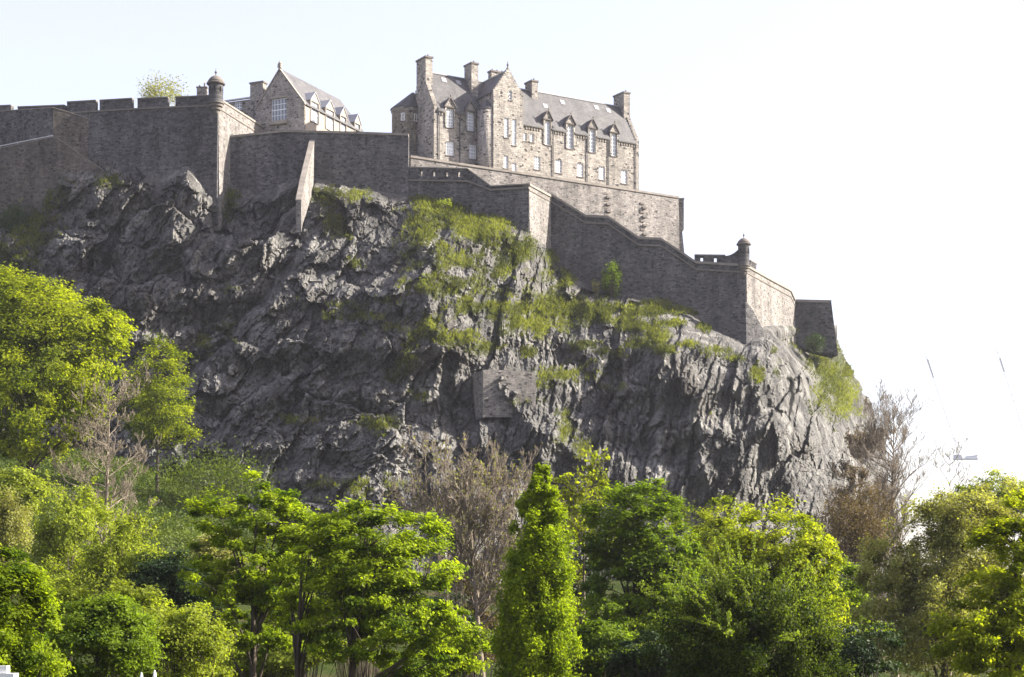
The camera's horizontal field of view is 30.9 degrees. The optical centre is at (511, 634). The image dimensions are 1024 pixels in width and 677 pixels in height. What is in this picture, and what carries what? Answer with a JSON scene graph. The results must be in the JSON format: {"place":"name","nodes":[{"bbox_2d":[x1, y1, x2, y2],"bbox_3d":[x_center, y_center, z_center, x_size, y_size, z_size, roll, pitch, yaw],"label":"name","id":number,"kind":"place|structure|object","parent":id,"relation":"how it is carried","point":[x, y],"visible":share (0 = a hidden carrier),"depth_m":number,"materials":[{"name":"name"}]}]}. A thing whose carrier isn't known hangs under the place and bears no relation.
{"place":"outdoors","nodes":[
{"label":"outdoors","id":0,"kind":"place"},
{"bbox_2d":[263,549,327,676],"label":"shrub","id":1,"kind":"object","parent":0,"point":[307,593],"visible":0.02,"depth_m":149.73,"materials":[{"name":"green plant"}]},
{"bbox_2d":[0,150,901,620],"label":"rocky cliff","id":2,"kind":"structure","parent":0,"point":[152,254],"depth_m":310.21,"materials":[{"name":"grey stone"}]},
{"bbox_2d":[0,200,44,237],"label":"ivy","id":3,"kind":"object","parent":2,"relation":"on","point":[17,221],"visible":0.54,"depth_m":333.46,"materials":[{"name":"green plant"}]},
{"bbox_2d":[0,107,52,146],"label":"rampart wall","id":4,"kind":"structure","parent":2,"relation":"on","point":[17,125],"depth_m":339.64,"materials":[{"name":"stone"}]},
{"bbox_2d":[0,136,105,225],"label":"buttress wall","id":5,"kind":"structure","parent":2,"relation":"on","point":[33,171],"depth_m":337.24,"materials":[{"name":"grey stone"}]},
{"bbox_2d":[0,135,52,145],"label":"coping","id":6,"kind":"object","parent":5,"relation":"on","point":[26,140],"visible":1,"depth_m":338.36,"materials":[{"name":"stone"}]},
{"bbox_2d":[53,107,89,158],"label":"buttress wall","id":7,"kind":"structure","parent":2,"relation":"on","point":[71,129],"depth_m":338.57,"materials":[{"name":"grey stone"}]},
{"bbox_2d":[0,95,217,223],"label":"rampart wall","id":8,"kind":"structure","parent":2,"relation":"on","point":[151,134],"depth_m":337.05,"materials":[{"name":"stone"}]},
{"bbox_2d":[206,71,224,114],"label":"sentry turret","id":9,"kind":"object","parent":8,"relation":"attached to","point":[215,83],"visible":1,"depth_m":334.17,"materials":[{"name":"stone"}]},
{"bbox_2d":[134,68,188,105],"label":"tree","id":10,"kind":"object","parent":2,"relation":"on","point":[161,93],"visible":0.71,"depth_m":350.32,"materials":[{"name":"green plant"}]},
{"bbox_2d":[196,83,207,94],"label":"chimney stack","id":11,"kind":"object","parent":2,"relation":"on","point":[202,90],"visible":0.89,"depth_m":344.50,"materials":[{"name":"stone"}]},
{"bbox_2d":[213,100,264,230],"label":"rampart wall","id":12,"kind":"structure","parent":2,"relation":"on","point":[232,120],"depth_m":338.43,"materials":[{"name":"stone"}]},
{"bbox_2d":[296,140,314,231],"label":"spur wall","id":13,"kind":"structure","parent":2,"relation":"on","point":[304,191],"depth_m":325.09,"materials":[{"name":"stone"}]},
{"bbox_2d":[230,130,408,219],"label":"rampart wall","id":14,"kind":"structure","parent":2,"relation":"on","point":[263,161],"depth_m":338.21,"materials":[{"name":"stone"}]},
{"bbox_2d":[0,171,866,504],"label":"cliff grass","id":15,"kind":"structure","parent":2,"relation":"on","point":[548,309],"depth_m":323.49,"materials":[{"name":"green plant"}]},
{"bbox_2d":[433,197,452,207],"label":"shrub","id":16,"kind":"object","parent":2,"relation":"on","point":[444,203],"visible":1,"depth_m":333.28,"materials":[{"name":"green plant"}]},
{"bbox_2d":[408,166,528,232],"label":"rampart wall","id":17,"kind":"structure","parent":2,"relation":"on","point":[468,187],"depth_m":335.19,"materials":[{"name":"stone"}]},
{"bbox_2d":[473,369,535,419],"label":"retaining wall","id":18,"kind":"structure","parent":2,"relation":"on","point":[489,401],"depth_m":298.28,"materials":[{"name":"stone"}]},
{"bbox_2d":[522,183,551,245],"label":"rampart wall","id":19,"kind":"structure","parent":2,"relation":"on","point":[539,212],"depth_m":337.61,"materials":[{"name":"stone"}]},
{"bbox_2d":[409,155,679,249],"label":"terrace wall","id":20,"kind":"structure","parent":2,"relation":"on","point":[640,213],"depth_m":366.02,"materials":[{"name":"stone"}]},
{"bbox_2d":[591,279,599,296],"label":"shrub","id":21,"kind":"object","parent":2,"relation":"on","point":[593,284],"visible":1,"depth_m":337.35,"materials":[{"name":"green plant"}]},
{"bbox_2d":[599,259,622,297],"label":"shrub","id":22,"kind":"object","parent":2,"relation":"on","point":[606,280],"visible":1,"depth_m":337.79,"materials":[{"name":"green plant"}]},
{"bbox_2d":[551,193,745,315],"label":"rampart wall","id":23,"kind":"structure","parent":2,"relation":"on","point":[587,248],"depth_m":339.54,"materials":[{"name":"stone"}]},
{"bbox_2d":[736,234,750,275],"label":"sentry turret","id":24,"kind":"object","parent":23,"relation":"attached to","point":[743,244],"visible":1,"depth_m":335.18,"materials":[{"name":"stone"}]},
{"bbox_2d":[679,205,683,251],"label":"terrace wall","id":25,"kind":"structure","parent":2,"relation":"on","point":[681,239],"depth_m":376.17,"materials":[{"name":"stone"}]},
{"bbox_2d":[679,198,683,231],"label":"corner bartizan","id":26,"kind":"object","parent":25,"relation":"attached to","point":[681,202],"visible":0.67,"depth_m":378.00,"materials":[{"name":"stone"}]},
{"bbox_2d":[700,301,763,343],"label":"plinth wall","id":27,"kind":"structure","parent":2,"relation":"on","point":[738,320],"depth_m":332.37,"materials":[{"name":"stone"}]},
{"bbox_2d":[746,260,795,344],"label":"rampart wall","id":28,"kind":"structure","parent":2,"relation":"on","point":[770,301],"depth_m":347.02,"materials":[{"name":"stone"}]},
{"bbox_2d":[795,299,837,357],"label":"rampart wall","id":29,"kind":"structure","parent":2,"relation":"on","point":[813,316],"depth_m":361.36,"materials":[{"name":"stone"}]},
{"bbox_2d":[804,332,827,354],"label":"ivy","id":30,"kind":"object","parent":29,"relation":"attached to","point":[817,343],"visible":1,"depth_m":355.40,"materials":[{"name":"green plant"}]},
{"bbox_2d":[0,0,1023,576],"label":"sky","id":31,"kind":"structure","parent":0,"point":[868,155],"materials":[{"name":"white"}]},
{"bbox_2d":[5,454,1021,676],"bbox_3d":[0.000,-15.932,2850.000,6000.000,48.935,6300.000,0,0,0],"label":"garden ground","id":32,"kind":"structure","parent":0,"point":[327,669],"depth_m":206.95,"materials":[{"name":"green plant"}]},
{"bbox_2d":[0,666,18,676],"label":"monument","id":33,"kind":"object","parent":32,"relation":"on","point":[4,671],"visible":1,"depth_m":36.03,"materials":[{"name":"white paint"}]},
{"bbox_2d":[0,485,36,599],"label":"willow","id":34,"kind":"object","parent":32,"relation":"on","point":[13,524],"visible":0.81,"depth_m":129.43,"materials":[{"name":"green plant"}]},
{"bbox_2d":[0,465,53,595],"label":"shrub","id":35,"kind":"object","parent":32,"relation":"on","point":[23,481],"visible":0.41,"depth_m":188.41,"materials":[{"name":"green plant"}]},
{"bbox_2d":[0,543,75,676],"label":"maple tree","id":36,"kind":"object","parent":32,"relation":"on","point":[23,653],"visible":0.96,"depth_m":59.53,"materials":[{"name":"green plant"}]},
{"bbox_2d":[11,469,100,660],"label":"young tree","id":37,"kind":"object","parent":32,"relation":"on","point":[59,547],"visible":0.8,"depth_m":149.20,"materials":[{"name":"green plant"}]},
{"bbox_2d":[14,571,101,676],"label":"shrub","id":38,"kind":"object","parent":32,"relation":"on","point":[65,592],"visible":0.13,"depth_m":94.38,"materials":[{"name":"green plant"}]},
{"bbox_2d":[0,261,142,549],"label":"lime tree","id":39,"kind":"object","parent":32,"relation":"on","point":[36,382],"visible":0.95,"depth_m":211.06,"materials":[{"name":"green plant"}]},
{"bbox_2d":[48,362,161,546],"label":"bare tree","id":40,"kind":"object","parent":32,"relation":"on","point":[97,430],"visible":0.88,"depth_m":210.09,"materials":[{"name":"brown plant"}]},
{"bbox_2d":[38,590,176,676],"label":"shrub","id":41,"kind":"object","parent":32,"relation":"on","point":[105,627],"visible":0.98,"depth_m":71.20,"materials":[{"name":"green plant"}]},
{"bbox_2d":[46,495,186,674],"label":"young tree","id":42,"kind":"object","parent":32,"relation":"on","point":[109,559],"visible":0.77,"depth_m":138.83,"materials":[{"name":"green plant"}]},
{"bbox_2d":[90,578,174,676],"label":"shrub","id":43,"kind":"object","parent":32,"relation":"on","point":[124,589],"visible":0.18,"depth_m":99.54,"materials":[{"name":"green plant"}]},
{"bbox_2d":[0,441,287,562],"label":"slope ground cover","id":44,"kind":"object","parent":32,"relation":"on","point":[173,523],"visible":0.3,"depth_m":267.69,"materials":[{"name":"green plant"}]},
{"bbox_2d":[112,329,209,494],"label":"lime tree","id":45,"kind":"object","parent":32,"relation":"on","point":[150,421],"visible":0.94,"depth_m":273.11,"materials":[{"name":"green plant"}]},
{"bbox_2d":[115,546,226,669],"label":"holly tree","id":46,"kind":"object","parent":32,"relation":"on","point":[162,572],"visible":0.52,"depth_m":116.83,"materials":[{"name":"green plant"}]},
{"bbox_2d":[118,602,243,676],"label":"shrub","id":47,"kind":"object","parent":32,"relation":"on","point":[186,631],"visible":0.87,"depth_m":77.08,"materials":[{"name":"green plant"}]},
{"bbox_2d":[131,436,286,505],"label":"shrub","id":48,"kind":"object","parent":32,"relation":"on","point":[220,476],"visible":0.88,"depth_m":269.90,"materials":[{"name":"green plant"}]},
{"bbox_2d":[185,529,247,669],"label":"shrub","id":49,"kind":"object","parent":32,"relation":"on","point":[205,548],"visible":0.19,"depth_m":149.11,"materials":[{"name":"green plant"}]},
{"bbox_2d":[176,466,320,676],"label":"sycamore tree","id":50,"kind":"object","parent":32,"relation":"on","point":[246,585],"visible":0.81,"depth_m":95.41,"materials":[{"name":"green plant"}]},
{"bbox_2d":[212,634,315,676],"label":"shrub","id":51,"kind":"object","parent":32,"relation":"on","point":[277,661],"visible":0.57,"depth_m":119.28,"materials":[{"name":"green plant"}]},
{"bbox_2d":[237,591,358,676],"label":"shrub","id":52,"kind":"object","parent":32,"relation":"on","point":[316,661],"visible":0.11,"depth_m":139.12,"materials":[{"name":"green plant"}]},
{"bbox_2d":[304,529,428,676],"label":"shrub","id":53,"kind":"object","parent":32,"relation":"on","point":[361,668],"visible":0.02,"depth_m":139.81,"materials":[{"name":"green plant"}]},
{"bbox_2d":[270,495,470,676],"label":"sycamore tree","id":54,"kind":"object","parent":32,"relation":"on","point":[356,589],"visible":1,"depth_m":86.89,"materials":[{"name":"green plant"}]},
{"bbox_2d":[376,650,435,676],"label":"shrub","id":55,"kind":"object","parent":32,"relation":"on","point":[419,664],"visible":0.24,"depth_m":99.01,"materials":[{"name":"green plant"}]},
{"bbox_2d":[403,590,485,655],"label":"shrub","id":56,"kind":"object","parent":32,"relation":"on","point":[435,598],"visible":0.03,"depth_m":144.28,"materials":[{"name":"green plant"}]},
{"bbox_2d":[415,621,493,676],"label":"shrub","id":57,"kind":"object","parent":32,"relation":"on","point":[468,644],"visible":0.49,"depth_m":91.62,"materials":[{"name":"green plant"}]},
{"bbox_2d":[381,426,542,676],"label":"bare tree","id":58,"kind":"object","parent":32,"relation":"on","point":[488,517],"visible":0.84,"depth_m":121.54,"materials":[{"name":"brown plant"}]},
{"bbox_2d":[436,554,500,676],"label":"shrub","id":59,"kind":"object","parent":32,"relation":"on","point":[484,617],"visible":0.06,"depth_m":149.05,"materials":[{"name":"green plant"}]},
{"bbox_2d":[483,462,590,676],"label":"poplar tree","id":60,"kind":"object","parent":32,"relation":"on","point":[534,633],"visible":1,"depth_m":79.20,"materials":[{"name":"green plant"}]},
{"bbox_2d":[563,596,596,671],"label":"shrub","id":61,"kind":"object","parent":32,"relation":"on","point":[576,665],"depth_m":124.68,"materials":[{"name":"green plant"}]},
{"bbox_2d":[562,557,610,621],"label":"shrub","id":62,"kind":"object","parent":32,"relation":"on","point":[587,576],"visible":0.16,"depth_m":133.95,"materials":[{"name":"green plant"}]},
{"bbox_2d":[549,445,624,676],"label":"budding tree","id":63,"kind":"object","parent":32,"relation":"on","point":[574,523],"visible":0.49,"depth_m":117.67,"materials":[{"name":"green plant"}]},
{"bbox_2d":[567,616,641,676],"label":"shrub","id":64,"kind":"object","parent":32,"relation":"on","point":[596,657],"visible":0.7,"depth_m":97.46,"materials":[{"name":"green plant"}]},
{"bbox_2d":[570,477,711,646],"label":"maple tree","id":65,"kind":"object","parent":32,"relation":"on","point":[633,557],"visible":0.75,"depth_m":111.01,"materials":[{"name":"green plant"}]},
{"bbox_2d":[601,628,683,676],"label":"shrub","id":66,"kind":"object","parent":32,"relation":"on","point":[624,661],"visible":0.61,"depth_m":93.40,"materials":[{"name":"green plant"}]},
{"bbox_2d":[661,492,758,581],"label":"tree","id":67,"kind":"object","parent":32,"relation":"on","point":[710,529],"visible":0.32,"depth_m":141.85,"materials":[{"name":"green plant"}]},
{"bbox_2d":[621,533,895,676],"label":"weeping bush","id":68,"kind":"object","parent":32,"relation":"on","point":[782,619],"visible":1,"depth_m":69.16,"materials":[{"name":"green plant"}]},
{"bbox_2d":[698,492,857,661],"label":"lime tree","id":69,"kind":"object","parent":32,"relation":"on","point":[808,545],"visible":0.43,"depth_m":102.87,"materials":[{"name":"green plant"}]},
{"bbox_2d":[817,555,877,676],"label":"shrub","id":70,"kind":"object","parent":32,"relation":"on","point":[849,570],"visible":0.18,"depth_m":109.52,"materials":[{"name":"green plant"}]},
{"bbox_2d":[800,479,903,676],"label":"brown shrub","id":71,"kind":"object","parent":32,"relation":"on","point":[846,525],"visible":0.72,"depth_m":149.04,"materials":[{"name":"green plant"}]},
{"bbox_2d":[819,424,899,604],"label":"bare tree","id":72,"kind":"object","parent":32,"relation":"on","point":[853,472],"visible":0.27,"depth_m":164.67,"materials":[{"name":"brown plant"}]},
{"bbox_2d":[822,618,909,676],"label":"shrub","id":73,"kind":"object","parent":32,"relation":"on","point":[867,663],"visible":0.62,"depth_m":89.52,"materials":[{"name":"green plant"}]},
{"bbox_2d":[840,378,946,676],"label":"bare tree","id":74,"kind":"object","parent":32,"relation":"on","point":[893,464],"visible":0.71,"depth_m":159.22,"materials":[{"name":"brown plant"}]},
{"bbox_2d":[845,470,1023,676],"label":"alder tree","id":75,"kind":"object","parent":32,"relation":"on","point":[922,590],"visible":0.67,"depth_m":94.85,"materials":[{"name":"green plant"}]},
{"bbox_2d":[916,436,978,675],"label":"bare tree","id":76,"kind":"object","parent":32,"relation":"on","point":[947,457],"visible":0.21,"depth_m":190.20,"materials":[{"name":"brown plant"}]},
{"bbox_2d":[924,351,977,484],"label":"construction crane","id":77,"kind":"object","parent":32,"relation":"on","point":[972,457],"visible":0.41,"depth_m":759.53,"materials":[{"name":"white metal"}]},
{"bbox_2d":[918,488,1023,676],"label":"maple tree","id":78,"kind":"object","parent":32,"relation":"on","point":[985,633],"visible":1,"depth_m":63.35,"materials":[{"name":"green plant"}]},
{"bbox_2d":[943,465,1023,665],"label":"tree","id":79,"kind":"object","parent":32,"relation":"on","point":[963,487],"visible":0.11,"depth_m":169.32,"materials":[{"name":"green plant"}]},
{"bbox_2d":[995,347,1023,432],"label":"construction crane","id":80,"kind":"object","parent":32,"relation":"on","point":[1004,370],"visible":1,"depth_m":759.57,"materials":[{"name":"white metal"}]},
{"bbox_2d":[632,566,736,672],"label":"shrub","id":81,"kind":"object","parent":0,"point":[701,580],"visible":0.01,"depth_m":119.56,"materials":[{"name":"green plant"}]},
{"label":"upper yard","id":82,"kind":"structure","parent":0,"visible":0},
{"bbox_2d":[390,54,638,189],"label":"castle building","id":83,"kind":"structure","parent":82,"relation":"on","point":[499,119],"depth_m":358.87,"materials":[{"name":"stone"}]},
{"bbox_2d":[446,141,454,156],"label":"window","id":84,"kind":"structure","parent":83,"relation":"in","point":[449,145],"depth_m":353.24,"materials":[{"name":"white glass"}]},
{"bbox_2d":[468,145,476,160],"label":"window","id":85,"kind":"structure","parent":83,"relation":"in","point":[472,148],"depth_m":355.84,"materials":[{"name":"grey glass"}]},
{"bbox_2d":[503,156,508,169],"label":"window","id":86,"kind":"structure","parent":83,"relation":"in","point":[505,157],"depth_m":355.32,"materials":[{"name":"white glass"}]},
{"bbox_2d":[504,118,509,138],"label":"window","id":87,"kind":"structure","parent":83,"relation":"in","point":[505,119],"depth_m":355.40,"materials":[{"name":"white glass"}]},
{"bbox_2d":[511,119,516,146],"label":"window","id":88,"kind":"structure","parent":83,"relation":"in","point":[513,120],"depth_m":356.27,"materials":[{"name":"white glass"}]},
{"bbox_2d":[512,163,515,170],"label":"window","id":89,"kind":"structure","parent":83,"relation":"in","point":[513,164],"depth_m":356.27,"materials":[{"name":"white glass"}]},
{"bbox_2d":[529,134,533,142],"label":"window","id":90,"kind":"structure","parent":83,"relation":"in","point":[531,135],"depth_m":362.77,"materials":[{"name":"white glass"}]},
{"bbox_2d":[534,156,540,170],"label":"window","id":91,"kind":"structure","parent":83,"relation":"in","point":[536,159],"depth_m":363.48,"materials":[{"name":"white glass"}]},
{"bbox_2d":[555,160,562,173],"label":"window","id":92,"kind":"structure","parent":83,"relation":"in","point":[558,162],"depth_m":366.10,"materials":[{"name":"white glass"}]},
{"bbox_2d":[577,163,583,177],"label":"window","id":93,"kind":"structure","parent":83,"relation":"in","point":[579,166],"depth_m":368.75,"materials":[{"name":"white glass"}]},
{"bbox_2d":[598,166,605,180],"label":"window","id":94,"kind":"structure","parent":83,"relation":"in","point":[601,169],"depth_m":371.46,"materials":[{"name":"white glass"}]},
{"bbox_2d":[620,170,627,184],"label":"window","id":95,"kind":"structure","parent":83,"relation":"in","point":[623,173],"depth_m":374.28,"materials":[{"name":"white paint"}]},
{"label":"lower yard","id":96,"kind":"structure","parent":0,"visible":0},
{"bbox_2d":[224,61,363,131],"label":"gabled building","id":97,"kind":"structure","parent":96,"relation":"on","point":[284,100],"depth_m":355.74,"materials":[{"name":"stone"}]},
{"bbox_2d":[235,102,241,110],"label":"window","id":98,"kind":"structure","parent":97,"relation":"in","point":[238,105],"depth_m":360.69,"materials":[{"name":"grey glass"}]},
{"bbox_2d":[272,98,286,120],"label":"window","id":99,"kind":"structure","parent":97,"relation":"in","point":[279,106],"depth_m":354.62,"materials":[{"name":"grey glass"}]}
]}

